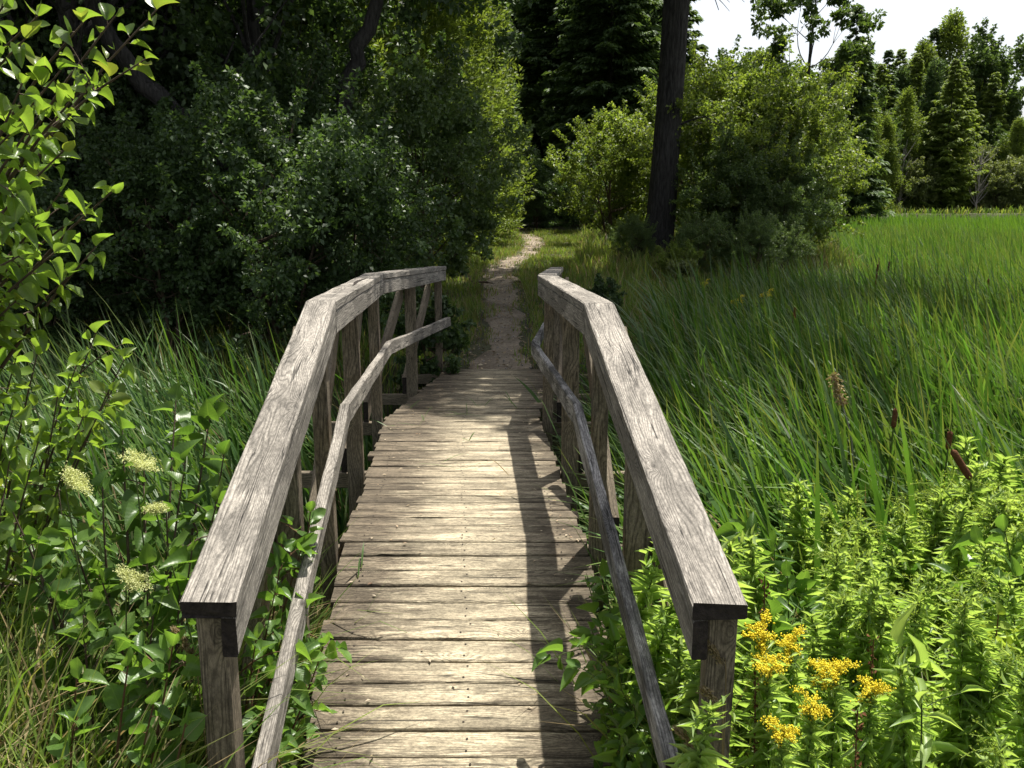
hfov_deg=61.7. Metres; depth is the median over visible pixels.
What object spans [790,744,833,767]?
goldenrod
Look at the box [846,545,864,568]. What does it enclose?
goldenrod
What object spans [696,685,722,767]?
grass seed head
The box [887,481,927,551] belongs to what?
goldenrod
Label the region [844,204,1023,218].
bank grass
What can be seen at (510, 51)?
conifer tree
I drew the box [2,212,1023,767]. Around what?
ground
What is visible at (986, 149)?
willow bush
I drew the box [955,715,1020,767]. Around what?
goldenrod
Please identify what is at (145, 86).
leaning trunk
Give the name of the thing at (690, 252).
bush
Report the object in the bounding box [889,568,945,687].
goldenrod
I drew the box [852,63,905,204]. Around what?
ragged conifer
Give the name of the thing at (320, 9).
woodland tree
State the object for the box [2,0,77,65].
woodland tree
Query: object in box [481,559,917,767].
bridge side grass
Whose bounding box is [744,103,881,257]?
bush
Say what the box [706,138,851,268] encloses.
bush
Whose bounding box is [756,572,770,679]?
dead stalk
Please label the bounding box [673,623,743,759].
goldenrod sprig
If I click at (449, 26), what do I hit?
cedar tree
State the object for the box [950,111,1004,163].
round tree
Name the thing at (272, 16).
woodland tree
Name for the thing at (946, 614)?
goldenrod
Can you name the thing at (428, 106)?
pale bush
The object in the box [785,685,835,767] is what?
flowering goldenrod
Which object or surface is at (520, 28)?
conifer tree
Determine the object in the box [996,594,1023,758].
goldenrod
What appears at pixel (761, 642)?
flowering goldenrod
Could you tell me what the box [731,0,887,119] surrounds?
open tree
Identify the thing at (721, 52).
round tree
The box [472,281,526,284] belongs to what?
tree root
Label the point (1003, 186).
willow bush
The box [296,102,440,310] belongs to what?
pale bush
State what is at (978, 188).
dead sapling
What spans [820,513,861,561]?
tall goldenrod
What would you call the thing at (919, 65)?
ragged conifer
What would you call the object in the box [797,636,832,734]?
goldenrod
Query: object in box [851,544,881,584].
goldenrod
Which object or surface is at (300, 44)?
woodland bush
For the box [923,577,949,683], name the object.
goldenrod
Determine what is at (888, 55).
spruce
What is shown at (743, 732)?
foreground grass
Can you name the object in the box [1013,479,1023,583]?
goldenrod
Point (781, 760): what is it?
flowering goldenrod
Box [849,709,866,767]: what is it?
dead stalk
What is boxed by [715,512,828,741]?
leafy weed
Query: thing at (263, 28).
woodland tree
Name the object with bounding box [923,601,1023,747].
yellowing weed
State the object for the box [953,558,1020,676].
goldenrod
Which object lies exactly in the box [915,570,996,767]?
goldenrod
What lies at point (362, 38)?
leaning trunk
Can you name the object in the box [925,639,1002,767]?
goldenrod
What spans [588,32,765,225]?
bush
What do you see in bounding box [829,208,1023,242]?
cattail marsh
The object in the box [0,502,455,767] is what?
foreground grass
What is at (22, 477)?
pear shrub
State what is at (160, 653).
dogwood
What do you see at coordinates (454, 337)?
rail vine
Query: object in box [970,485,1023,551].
tall goldenrod
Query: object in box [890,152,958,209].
willow bush
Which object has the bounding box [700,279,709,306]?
distant goldenrod
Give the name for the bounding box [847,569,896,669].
goldenrod
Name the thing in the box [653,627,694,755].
goldenrod sprig
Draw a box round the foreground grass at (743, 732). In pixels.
[628,599,1016,767]
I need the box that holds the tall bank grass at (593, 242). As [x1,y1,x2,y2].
[563,223,871,351]
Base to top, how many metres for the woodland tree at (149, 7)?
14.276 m
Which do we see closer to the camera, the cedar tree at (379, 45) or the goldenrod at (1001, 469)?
the goldenrod at (1001, 469)
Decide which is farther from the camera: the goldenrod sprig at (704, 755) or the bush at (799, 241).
the bush at (799, 241)
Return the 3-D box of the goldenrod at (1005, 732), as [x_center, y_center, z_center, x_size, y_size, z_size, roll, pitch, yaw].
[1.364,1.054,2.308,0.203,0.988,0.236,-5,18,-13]
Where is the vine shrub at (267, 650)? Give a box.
[174,501,351,767]
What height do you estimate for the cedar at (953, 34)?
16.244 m
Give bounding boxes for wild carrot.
[59,462,102,736]
[113,563,157,766]
[117,448,162,604]
[141,501,201,684]
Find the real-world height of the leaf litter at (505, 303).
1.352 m
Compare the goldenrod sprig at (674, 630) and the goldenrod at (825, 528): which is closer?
the goldenrod sprig at (674, 630)
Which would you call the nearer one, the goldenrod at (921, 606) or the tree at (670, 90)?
the goldenrod at (921, 606)
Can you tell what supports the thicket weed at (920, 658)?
on the ground at (476, 352)
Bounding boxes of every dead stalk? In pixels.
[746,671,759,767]
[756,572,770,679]
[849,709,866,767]
[861,634,878,767]
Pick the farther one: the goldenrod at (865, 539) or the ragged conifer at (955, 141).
the ragged conifer at (955, 141)
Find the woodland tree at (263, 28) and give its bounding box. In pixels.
[152,0,405,55]
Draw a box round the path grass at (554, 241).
[255,228,706,397]
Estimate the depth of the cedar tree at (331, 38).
20.22 m
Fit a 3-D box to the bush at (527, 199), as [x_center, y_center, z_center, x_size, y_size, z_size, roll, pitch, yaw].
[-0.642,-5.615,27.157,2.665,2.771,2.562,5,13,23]
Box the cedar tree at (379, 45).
[261,0,419,263]
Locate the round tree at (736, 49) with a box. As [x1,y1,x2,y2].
[686,34,776,116]
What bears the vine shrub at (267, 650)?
on the ground at (476, 352)
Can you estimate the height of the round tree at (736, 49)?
8.450 m
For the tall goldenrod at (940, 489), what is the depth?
3.55 m
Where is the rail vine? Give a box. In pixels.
[383,286,476,406]
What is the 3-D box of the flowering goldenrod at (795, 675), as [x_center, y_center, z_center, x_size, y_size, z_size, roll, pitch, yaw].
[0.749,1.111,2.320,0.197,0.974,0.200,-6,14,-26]
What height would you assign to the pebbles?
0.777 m
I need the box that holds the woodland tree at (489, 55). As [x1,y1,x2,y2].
[396,0,510,76]
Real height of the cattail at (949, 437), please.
1.776 m
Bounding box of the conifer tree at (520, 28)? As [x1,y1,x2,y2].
[504,0,559,197]
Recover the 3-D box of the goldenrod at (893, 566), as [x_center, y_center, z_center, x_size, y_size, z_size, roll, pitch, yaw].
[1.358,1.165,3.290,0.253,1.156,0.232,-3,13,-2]
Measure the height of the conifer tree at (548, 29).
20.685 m
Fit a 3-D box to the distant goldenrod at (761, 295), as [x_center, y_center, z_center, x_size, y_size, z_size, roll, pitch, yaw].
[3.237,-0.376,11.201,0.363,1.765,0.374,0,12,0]
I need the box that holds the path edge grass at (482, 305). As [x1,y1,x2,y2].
[460,227,548,368]
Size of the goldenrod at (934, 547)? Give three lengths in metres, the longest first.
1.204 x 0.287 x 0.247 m
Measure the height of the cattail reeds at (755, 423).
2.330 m
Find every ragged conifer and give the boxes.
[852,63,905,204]
[888,48,908,84]
[904,53,927,138]
[905,58,988,212]
[905,107,957,209]
[947,66,990,195]
[971,72,1010,156]
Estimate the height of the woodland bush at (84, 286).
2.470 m
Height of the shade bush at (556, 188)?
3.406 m
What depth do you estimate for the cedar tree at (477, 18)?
23.31 m
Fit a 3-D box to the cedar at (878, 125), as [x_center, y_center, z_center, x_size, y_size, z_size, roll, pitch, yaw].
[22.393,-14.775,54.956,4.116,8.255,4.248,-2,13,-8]
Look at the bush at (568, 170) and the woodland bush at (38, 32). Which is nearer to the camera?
the woodland bush at (38, 32)
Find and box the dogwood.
[46,625,257,767]
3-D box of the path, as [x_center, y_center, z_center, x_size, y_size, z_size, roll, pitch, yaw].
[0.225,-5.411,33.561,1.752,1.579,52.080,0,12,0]
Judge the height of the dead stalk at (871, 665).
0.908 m
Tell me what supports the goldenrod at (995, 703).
on the ground at (476, 352)
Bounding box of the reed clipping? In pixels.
[348,543,363,567]
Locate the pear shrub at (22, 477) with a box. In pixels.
[0,320,136,684]
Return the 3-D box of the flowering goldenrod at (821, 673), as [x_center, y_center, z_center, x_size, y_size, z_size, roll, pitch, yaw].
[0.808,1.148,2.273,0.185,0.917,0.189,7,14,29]
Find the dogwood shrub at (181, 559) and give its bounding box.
[0,382,229,767]
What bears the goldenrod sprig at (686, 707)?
on the ground at (476, 352)
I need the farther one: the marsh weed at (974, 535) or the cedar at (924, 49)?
the cedar at (924, 49)
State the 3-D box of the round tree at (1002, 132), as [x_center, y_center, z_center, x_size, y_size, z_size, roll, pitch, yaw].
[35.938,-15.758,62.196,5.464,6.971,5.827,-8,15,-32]
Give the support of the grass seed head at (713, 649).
on the ground at (476, 352)
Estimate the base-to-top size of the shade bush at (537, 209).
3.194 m
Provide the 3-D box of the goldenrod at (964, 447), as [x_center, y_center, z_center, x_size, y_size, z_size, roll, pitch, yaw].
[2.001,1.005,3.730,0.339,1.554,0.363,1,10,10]
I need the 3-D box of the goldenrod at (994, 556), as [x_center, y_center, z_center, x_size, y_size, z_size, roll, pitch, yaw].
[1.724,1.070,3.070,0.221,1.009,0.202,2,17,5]
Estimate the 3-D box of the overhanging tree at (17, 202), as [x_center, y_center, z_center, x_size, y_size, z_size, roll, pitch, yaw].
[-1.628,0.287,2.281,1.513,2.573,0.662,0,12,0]
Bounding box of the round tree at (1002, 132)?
[972,118,1022,162]
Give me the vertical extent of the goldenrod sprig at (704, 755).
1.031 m
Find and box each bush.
[0,34,148,312]
[0,172,136,380]
[1,0,67,288]
[12,29,273,324]
[19,93,307,365]
[26,0,243,302]
[50,1,199,220]
[121,60,438,358]
[141,12,340,293]
[143,16,415,317]
[258,128,464,338]
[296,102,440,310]
[306,21,500,265]
[349,23,539,290]
[444,188,512,254]
[494,164,534,234]
[507,149,578,229]
[537,144,624,231]
[542,99,652,238]
[583,107,691,231]
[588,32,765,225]
[604,211,662,263]
[614,24,852,248]
[652,238,704,288]
[662,208,738,279]
[669,118,822,256]
[678,77,868,262]
[683,51,871,248]
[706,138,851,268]
[717,208,797,282]
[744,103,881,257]
[751,213,818,275]
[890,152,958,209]
[939,143,1016,208]
[960,161,1023,212]
[988,152,1023,211]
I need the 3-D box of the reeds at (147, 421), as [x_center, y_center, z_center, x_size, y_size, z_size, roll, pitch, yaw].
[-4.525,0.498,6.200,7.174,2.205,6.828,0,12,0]
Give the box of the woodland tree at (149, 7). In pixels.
[4,0,246,95]
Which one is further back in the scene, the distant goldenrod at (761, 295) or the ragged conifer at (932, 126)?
the ragged conifer at (932, 126)
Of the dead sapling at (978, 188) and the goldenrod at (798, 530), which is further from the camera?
the dead sapling at (978, 188)
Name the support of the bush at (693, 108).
on the ground at (476, 352)
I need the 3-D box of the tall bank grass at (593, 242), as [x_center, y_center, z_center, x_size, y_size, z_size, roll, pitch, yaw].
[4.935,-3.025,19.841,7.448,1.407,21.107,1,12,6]
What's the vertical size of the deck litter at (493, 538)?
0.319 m
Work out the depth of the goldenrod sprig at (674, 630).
2.36 m
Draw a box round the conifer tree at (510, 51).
[451,0,541,227]
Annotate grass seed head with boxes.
[170,625,207,766]
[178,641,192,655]
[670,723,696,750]
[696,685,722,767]
[707,640,726,767]
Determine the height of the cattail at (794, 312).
1.980 m
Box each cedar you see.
[839,92,893,210]
[868,113,911,212]
[870,61,886,109]
[885,64,918,135]
[889,85,925,211]
[905,37,947,107]
[910,56,951,209]
[932,7,974,82]
[973,79,988,206]
[998,115,1023,209]
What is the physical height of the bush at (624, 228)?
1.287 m
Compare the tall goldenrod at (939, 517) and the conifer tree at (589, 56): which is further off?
the conifer tree at (589, 56)
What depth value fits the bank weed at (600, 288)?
10.44 m
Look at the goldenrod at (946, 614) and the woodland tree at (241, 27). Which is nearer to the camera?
the goldenrod at (946, 614)
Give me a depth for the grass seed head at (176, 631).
2.08 m
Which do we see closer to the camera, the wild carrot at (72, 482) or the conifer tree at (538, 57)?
the wild carrot at (72, 482)
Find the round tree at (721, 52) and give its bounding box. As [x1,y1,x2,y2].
[708,46,835,143]
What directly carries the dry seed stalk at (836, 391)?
on the ground at (476, 352)
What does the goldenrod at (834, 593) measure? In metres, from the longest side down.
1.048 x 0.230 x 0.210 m
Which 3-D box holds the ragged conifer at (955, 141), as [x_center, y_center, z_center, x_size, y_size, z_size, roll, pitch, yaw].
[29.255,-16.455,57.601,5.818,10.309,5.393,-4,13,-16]
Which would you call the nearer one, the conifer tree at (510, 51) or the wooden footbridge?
the wooden footbridge
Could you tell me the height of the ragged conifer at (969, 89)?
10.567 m
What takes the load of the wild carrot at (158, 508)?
on the ground at (476, 352)
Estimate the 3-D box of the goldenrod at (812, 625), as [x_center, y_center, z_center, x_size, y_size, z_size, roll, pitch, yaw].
[0.955,1.104,2.502,0.193,0.962,0.211,-4,5,27]
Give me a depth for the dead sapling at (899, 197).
57.22 m
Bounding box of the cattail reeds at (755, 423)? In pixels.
[536,244,1023,748]
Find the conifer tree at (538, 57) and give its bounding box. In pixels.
[507,0,582,219]
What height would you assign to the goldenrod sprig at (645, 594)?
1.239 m
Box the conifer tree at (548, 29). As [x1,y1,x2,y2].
[509,10,560,139]
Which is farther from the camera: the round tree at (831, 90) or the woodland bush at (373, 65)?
the round tree at (831, 90)
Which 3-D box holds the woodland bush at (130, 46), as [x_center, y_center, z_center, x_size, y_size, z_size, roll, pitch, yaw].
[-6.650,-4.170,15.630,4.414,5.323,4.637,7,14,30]
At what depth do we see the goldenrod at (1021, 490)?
3.53 m
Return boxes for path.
[468,226,544,368]
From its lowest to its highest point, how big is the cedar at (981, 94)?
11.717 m
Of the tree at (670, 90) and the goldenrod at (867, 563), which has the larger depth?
the tree at (670, 90)
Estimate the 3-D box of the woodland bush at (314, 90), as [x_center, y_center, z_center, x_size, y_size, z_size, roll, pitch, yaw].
[-3.305,-2.740,12.043,3.531,4.258,3.710,-6,14,-26]
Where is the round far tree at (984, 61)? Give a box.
[939,16,1023,131]
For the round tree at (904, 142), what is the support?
on the ground at (476, 352)
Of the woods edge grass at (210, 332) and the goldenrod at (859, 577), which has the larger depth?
the woods edge grass at (210, 332)
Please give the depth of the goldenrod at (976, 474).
3.48 m
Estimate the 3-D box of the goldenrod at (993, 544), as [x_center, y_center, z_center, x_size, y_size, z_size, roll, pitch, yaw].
[1.693,1.078,3.198,0.259,1.178,0.225,3,17,-3]
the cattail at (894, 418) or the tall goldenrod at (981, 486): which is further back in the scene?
the cattail at (894, 418)
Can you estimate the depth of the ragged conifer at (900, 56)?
67.88 m
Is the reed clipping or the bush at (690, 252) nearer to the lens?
the reed clipping
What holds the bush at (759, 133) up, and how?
on the ground at (476, 352)
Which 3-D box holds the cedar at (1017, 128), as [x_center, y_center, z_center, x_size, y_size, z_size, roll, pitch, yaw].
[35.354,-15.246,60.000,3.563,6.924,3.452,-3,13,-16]
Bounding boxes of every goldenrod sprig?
[587,537,669,728]
[619,596,683,719]
[648,590,680,698]
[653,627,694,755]
[661,597,732,736]
[662,693,735,767]
[666,652,732,753]
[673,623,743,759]
[674,532,755,766]
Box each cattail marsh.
[675,219,1023,306]
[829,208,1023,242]
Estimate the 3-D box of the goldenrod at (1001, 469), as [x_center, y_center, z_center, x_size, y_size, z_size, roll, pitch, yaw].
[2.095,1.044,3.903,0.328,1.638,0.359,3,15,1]
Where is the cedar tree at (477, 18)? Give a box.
[394,0,537,246]
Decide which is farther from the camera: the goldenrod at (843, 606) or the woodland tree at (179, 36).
the woodland tree at (179, 36)
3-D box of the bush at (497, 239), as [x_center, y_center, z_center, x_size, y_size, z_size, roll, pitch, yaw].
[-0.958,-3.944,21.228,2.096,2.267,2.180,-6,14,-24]
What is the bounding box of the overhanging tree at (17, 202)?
[0,0,178,411]
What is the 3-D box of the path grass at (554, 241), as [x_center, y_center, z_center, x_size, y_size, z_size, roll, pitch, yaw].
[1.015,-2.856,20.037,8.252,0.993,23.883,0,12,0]
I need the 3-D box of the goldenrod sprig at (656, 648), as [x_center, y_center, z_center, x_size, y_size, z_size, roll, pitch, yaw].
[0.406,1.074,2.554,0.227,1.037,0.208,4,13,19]
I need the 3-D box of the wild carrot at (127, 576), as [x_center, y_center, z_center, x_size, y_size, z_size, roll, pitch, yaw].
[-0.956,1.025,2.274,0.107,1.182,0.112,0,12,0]
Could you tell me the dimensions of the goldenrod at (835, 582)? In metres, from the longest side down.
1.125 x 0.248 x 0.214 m
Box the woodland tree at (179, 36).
[0,0,305,322]
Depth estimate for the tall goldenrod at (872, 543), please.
3.35 m
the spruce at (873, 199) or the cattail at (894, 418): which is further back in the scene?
the spruce at (873, 199)
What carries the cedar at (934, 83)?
on the ground at (476, 352)
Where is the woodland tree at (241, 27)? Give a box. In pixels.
[34,0,242,65]
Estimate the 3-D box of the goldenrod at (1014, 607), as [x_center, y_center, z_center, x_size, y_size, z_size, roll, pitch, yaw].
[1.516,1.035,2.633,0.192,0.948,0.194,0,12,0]
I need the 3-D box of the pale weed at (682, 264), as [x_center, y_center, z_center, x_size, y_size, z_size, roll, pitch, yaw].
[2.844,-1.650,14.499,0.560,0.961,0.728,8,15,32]
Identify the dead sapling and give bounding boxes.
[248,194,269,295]
[892,139,917,205]
[968,148,993,210]
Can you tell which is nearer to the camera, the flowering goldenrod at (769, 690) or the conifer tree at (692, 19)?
the flowering goldenrod at (769, 690)
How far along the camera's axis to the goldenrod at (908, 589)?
3.38 m
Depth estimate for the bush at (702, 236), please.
15.62 m
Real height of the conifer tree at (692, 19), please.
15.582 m
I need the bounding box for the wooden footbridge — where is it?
[179,266,747,767]
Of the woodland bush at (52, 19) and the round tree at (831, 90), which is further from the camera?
the round tree at (831, 90)
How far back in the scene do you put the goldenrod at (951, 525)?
3.42 m
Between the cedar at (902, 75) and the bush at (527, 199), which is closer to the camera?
the bush at (527, 199)
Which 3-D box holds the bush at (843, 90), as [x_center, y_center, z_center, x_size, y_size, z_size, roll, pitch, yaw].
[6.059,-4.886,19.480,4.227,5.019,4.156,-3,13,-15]
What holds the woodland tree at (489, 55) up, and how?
on the ground at (476, 352)
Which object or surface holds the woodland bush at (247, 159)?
on the ground at (476, 352)
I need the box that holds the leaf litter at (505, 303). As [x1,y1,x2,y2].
[462,228,543,368]
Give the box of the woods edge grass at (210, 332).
[13,289,462,420]
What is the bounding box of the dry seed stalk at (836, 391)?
[825,372,853,482]
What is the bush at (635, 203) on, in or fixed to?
on the ground at (476, 352)
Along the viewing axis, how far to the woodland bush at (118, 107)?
10.61 m
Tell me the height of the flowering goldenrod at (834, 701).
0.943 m
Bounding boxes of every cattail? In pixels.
[789,297,796,368]
[884,389,898,508]
[941,433,972,509]
[942,413,952,487]
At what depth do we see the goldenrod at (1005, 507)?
3.19 m
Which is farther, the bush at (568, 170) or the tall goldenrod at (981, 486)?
the bush at (568, 170)
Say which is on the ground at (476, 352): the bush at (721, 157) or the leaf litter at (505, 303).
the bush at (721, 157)
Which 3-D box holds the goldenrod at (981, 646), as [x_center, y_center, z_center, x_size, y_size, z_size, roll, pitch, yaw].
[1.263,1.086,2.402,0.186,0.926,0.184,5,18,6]
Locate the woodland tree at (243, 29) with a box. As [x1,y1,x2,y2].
[175,0,324,45]
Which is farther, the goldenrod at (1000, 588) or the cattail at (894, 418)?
the cattail at (894, 418)
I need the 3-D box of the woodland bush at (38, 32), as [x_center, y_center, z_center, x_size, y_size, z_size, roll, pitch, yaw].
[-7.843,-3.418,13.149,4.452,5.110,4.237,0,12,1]
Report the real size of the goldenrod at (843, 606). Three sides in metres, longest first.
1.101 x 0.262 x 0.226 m
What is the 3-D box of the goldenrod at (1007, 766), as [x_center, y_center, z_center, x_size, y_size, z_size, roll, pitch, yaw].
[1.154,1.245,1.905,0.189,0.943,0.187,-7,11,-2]
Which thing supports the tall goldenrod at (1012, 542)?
on the ground at (476, 352)
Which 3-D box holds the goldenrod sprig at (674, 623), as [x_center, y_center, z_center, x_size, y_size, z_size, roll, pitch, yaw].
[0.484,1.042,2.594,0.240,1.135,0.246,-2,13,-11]
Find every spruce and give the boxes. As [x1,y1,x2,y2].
[826,5,896,223]
[878,49,901,110]
[926,28,946,72]
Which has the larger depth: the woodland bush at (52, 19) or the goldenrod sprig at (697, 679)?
the woodland bush at (52, 19)
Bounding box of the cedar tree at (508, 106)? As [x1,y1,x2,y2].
[432,0,532,234]
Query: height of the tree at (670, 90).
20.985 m
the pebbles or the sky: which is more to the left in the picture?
the pebbles
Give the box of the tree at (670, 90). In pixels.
[629,0,743,259]
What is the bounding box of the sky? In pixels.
[686,0,1023,117]
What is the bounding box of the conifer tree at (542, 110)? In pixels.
[533,4,662,160]
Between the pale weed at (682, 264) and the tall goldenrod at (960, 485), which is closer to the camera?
the tall goldenrod at (960, 485)
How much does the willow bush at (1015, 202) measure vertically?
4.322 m
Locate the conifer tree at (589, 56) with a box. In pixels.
[521,0,682,227]
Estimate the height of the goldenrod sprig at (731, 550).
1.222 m
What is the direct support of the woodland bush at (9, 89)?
on the ground at (476, 352)
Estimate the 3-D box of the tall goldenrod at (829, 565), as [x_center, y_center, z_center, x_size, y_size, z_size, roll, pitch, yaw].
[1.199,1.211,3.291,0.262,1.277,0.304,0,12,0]
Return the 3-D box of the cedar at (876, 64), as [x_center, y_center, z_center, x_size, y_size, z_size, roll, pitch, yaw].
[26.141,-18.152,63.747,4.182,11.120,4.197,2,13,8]
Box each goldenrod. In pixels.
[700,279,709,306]
[729,609,797,767]
[730,602,782,758]
[732,524,800,754]
[733,652,800,767]
[758,288,773,318]
[759,713,809,767]
[771,624,818,758]
[775,470,825,663]
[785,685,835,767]
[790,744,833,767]
[792,580,855,696]
[792,607,864,763]
[796,493,865,646]
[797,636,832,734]
[800,657,846,767]
[801,584,883,688]
[802,530,869,767]
[806,544,866,631]
[808,484,865,568]
[812,657,861,767]
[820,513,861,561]
[822,549,872,598]
[825,574,894,761]
[826,505,899,576]
[837,514,895,639]
[838,583,924,767]
[842,674,896,767]
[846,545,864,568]
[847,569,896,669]
[849,546,893,705]
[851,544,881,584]
[873,651,941,767]
[874,546,911,616]
[875,573,956,767]
[876,541,922,651]
[879,495,929,654]
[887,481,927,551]
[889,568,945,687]
[891,537,923,674]
[902,470,984,679]
[910,478,977,672]
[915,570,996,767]
[916,505,985,702]
[916,530,949,677]
[917,476,1000,752]
[917,550,959,711]
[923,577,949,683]
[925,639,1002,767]
[926,506,976,539]
[926,529,1017,710]
[927,578,1003,767]
[930,641,1023,767]
[933,498,980,658]
[933,626,1003,767]
[938,458,992,532]
[945,466,993,514]
[945,489,1012,603]
[947,435,991,497]
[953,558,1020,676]
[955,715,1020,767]
[959,476,1023,580]
[961,540,1001,614]
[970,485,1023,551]
[978,448,1023,505]
[982,571,1019,744]
[983,652,1023,767]
[988,521,1023,590]
[988,549,1023,591]
[988,612,1023,759]
[992,479,1023,568]
[992,501,1023,590]
[992,577,1023,746]
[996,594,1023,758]
[1002,756,1020,767]
[1010,439,1023,585]
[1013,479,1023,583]
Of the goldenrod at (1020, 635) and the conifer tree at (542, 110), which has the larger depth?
the conifer tree at (542, 110)
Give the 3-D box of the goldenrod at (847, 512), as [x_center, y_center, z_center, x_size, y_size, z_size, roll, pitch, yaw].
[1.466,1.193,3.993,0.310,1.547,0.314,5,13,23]
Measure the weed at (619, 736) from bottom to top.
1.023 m
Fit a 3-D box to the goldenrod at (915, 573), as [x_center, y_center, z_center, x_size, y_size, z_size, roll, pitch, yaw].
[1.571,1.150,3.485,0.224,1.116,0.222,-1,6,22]
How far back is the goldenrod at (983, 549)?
2.92 m
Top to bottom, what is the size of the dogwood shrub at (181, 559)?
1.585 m
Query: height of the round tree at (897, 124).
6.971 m
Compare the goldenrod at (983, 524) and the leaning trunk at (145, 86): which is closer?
the goldenrod at (983, 524)
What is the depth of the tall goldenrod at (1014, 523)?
3.21 m
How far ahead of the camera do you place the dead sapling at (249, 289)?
10.56 m
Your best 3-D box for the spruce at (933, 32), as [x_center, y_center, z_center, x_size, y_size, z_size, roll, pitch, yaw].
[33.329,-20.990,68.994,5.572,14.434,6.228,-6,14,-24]
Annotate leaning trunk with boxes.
[83,0,305,305]
[307,0,383,296]
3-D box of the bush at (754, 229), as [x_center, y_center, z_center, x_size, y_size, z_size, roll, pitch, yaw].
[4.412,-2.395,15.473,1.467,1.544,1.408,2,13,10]
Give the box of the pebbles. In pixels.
[465,235,540,368]
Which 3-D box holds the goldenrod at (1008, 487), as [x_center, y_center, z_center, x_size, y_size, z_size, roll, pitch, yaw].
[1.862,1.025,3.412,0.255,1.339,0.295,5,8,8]
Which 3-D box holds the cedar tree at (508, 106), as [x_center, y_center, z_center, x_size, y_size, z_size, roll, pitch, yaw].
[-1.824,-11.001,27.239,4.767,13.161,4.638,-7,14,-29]
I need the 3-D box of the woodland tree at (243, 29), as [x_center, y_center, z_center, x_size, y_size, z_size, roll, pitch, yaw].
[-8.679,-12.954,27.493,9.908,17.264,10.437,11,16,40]
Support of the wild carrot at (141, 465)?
on the ground at (476, 352)
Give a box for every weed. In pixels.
[531,558,675,767]
[584,273,626,313]
[665,258,698,286]
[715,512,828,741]
[838,603,989,767]
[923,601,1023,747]
[929,514,1023,676]
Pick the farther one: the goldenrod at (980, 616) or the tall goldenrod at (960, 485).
the tall goldenrod at (960, 485)
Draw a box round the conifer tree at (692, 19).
[613,0,713,208]
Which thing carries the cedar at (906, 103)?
on the ground at (476, 352)
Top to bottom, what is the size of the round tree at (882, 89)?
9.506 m
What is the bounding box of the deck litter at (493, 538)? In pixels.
[331,372,578,767]
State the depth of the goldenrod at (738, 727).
2.82 m
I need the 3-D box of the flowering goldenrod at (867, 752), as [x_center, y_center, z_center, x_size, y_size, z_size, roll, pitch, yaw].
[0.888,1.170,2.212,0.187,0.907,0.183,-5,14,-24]
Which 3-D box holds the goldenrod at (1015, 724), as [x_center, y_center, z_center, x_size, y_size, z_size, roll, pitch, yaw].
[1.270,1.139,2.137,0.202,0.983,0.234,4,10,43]
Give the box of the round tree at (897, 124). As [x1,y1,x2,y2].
[866,115,914,185]
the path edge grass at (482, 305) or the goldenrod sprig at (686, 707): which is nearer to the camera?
the goldenrod sprig at (686, 707)
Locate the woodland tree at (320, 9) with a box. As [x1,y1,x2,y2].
[115,0,538,302]
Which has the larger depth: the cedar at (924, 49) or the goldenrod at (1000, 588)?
the cedar at (924, 49)
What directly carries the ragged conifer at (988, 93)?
on the ground at (476, 352)
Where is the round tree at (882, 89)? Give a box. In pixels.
[821,79,898,162]
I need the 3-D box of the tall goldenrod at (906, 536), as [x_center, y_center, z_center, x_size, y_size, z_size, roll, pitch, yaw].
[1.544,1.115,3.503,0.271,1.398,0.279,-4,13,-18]
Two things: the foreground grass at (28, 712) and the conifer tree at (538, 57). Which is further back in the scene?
the conifer tree at (538, 57)
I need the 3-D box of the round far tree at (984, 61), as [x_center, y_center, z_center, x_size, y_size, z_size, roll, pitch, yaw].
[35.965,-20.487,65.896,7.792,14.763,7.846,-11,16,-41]
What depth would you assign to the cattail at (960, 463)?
3.44 m
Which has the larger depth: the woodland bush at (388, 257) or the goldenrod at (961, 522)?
the woodland bush at (388, 257)
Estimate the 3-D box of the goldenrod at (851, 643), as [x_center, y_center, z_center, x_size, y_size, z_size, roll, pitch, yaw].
[0.982,1.046,2.502,0.216,1.087,0.218,-6,11,-25]
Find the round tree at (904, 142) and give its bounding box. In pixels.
[879,128,934,199]
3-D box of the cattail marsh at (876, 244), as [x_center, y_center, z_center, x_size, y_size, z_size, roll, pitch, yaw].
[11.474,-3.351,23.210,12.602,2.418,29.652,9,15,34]
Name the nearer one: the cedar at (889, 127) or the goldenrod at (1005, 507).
the goldenrod at (1005, 507)
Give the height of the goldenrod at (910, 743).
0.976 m
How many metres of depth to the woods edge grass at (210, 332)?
9.24 m
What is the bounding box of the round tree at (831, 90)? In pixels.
[815,70,861,143]
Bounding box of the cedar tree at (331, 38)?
[273,5,430,140]
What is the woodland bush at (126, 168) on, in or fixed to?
on the ground at (476, 352)
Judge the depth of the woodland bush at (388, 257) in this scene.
9.29 m
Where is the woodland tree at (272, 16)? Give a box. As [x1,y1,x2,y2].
[176,2,403,58]
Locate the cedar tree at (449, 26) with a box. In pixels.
[368,0,509,258]
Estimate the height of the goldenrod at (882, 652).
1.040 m
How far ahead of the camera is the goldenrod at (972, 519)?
3.32 m
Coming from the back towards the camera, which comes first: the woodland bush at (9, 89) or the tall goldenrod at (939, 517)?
the woodland bush at (9, 89)
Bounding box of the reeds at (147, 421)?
[0,286,391,660]

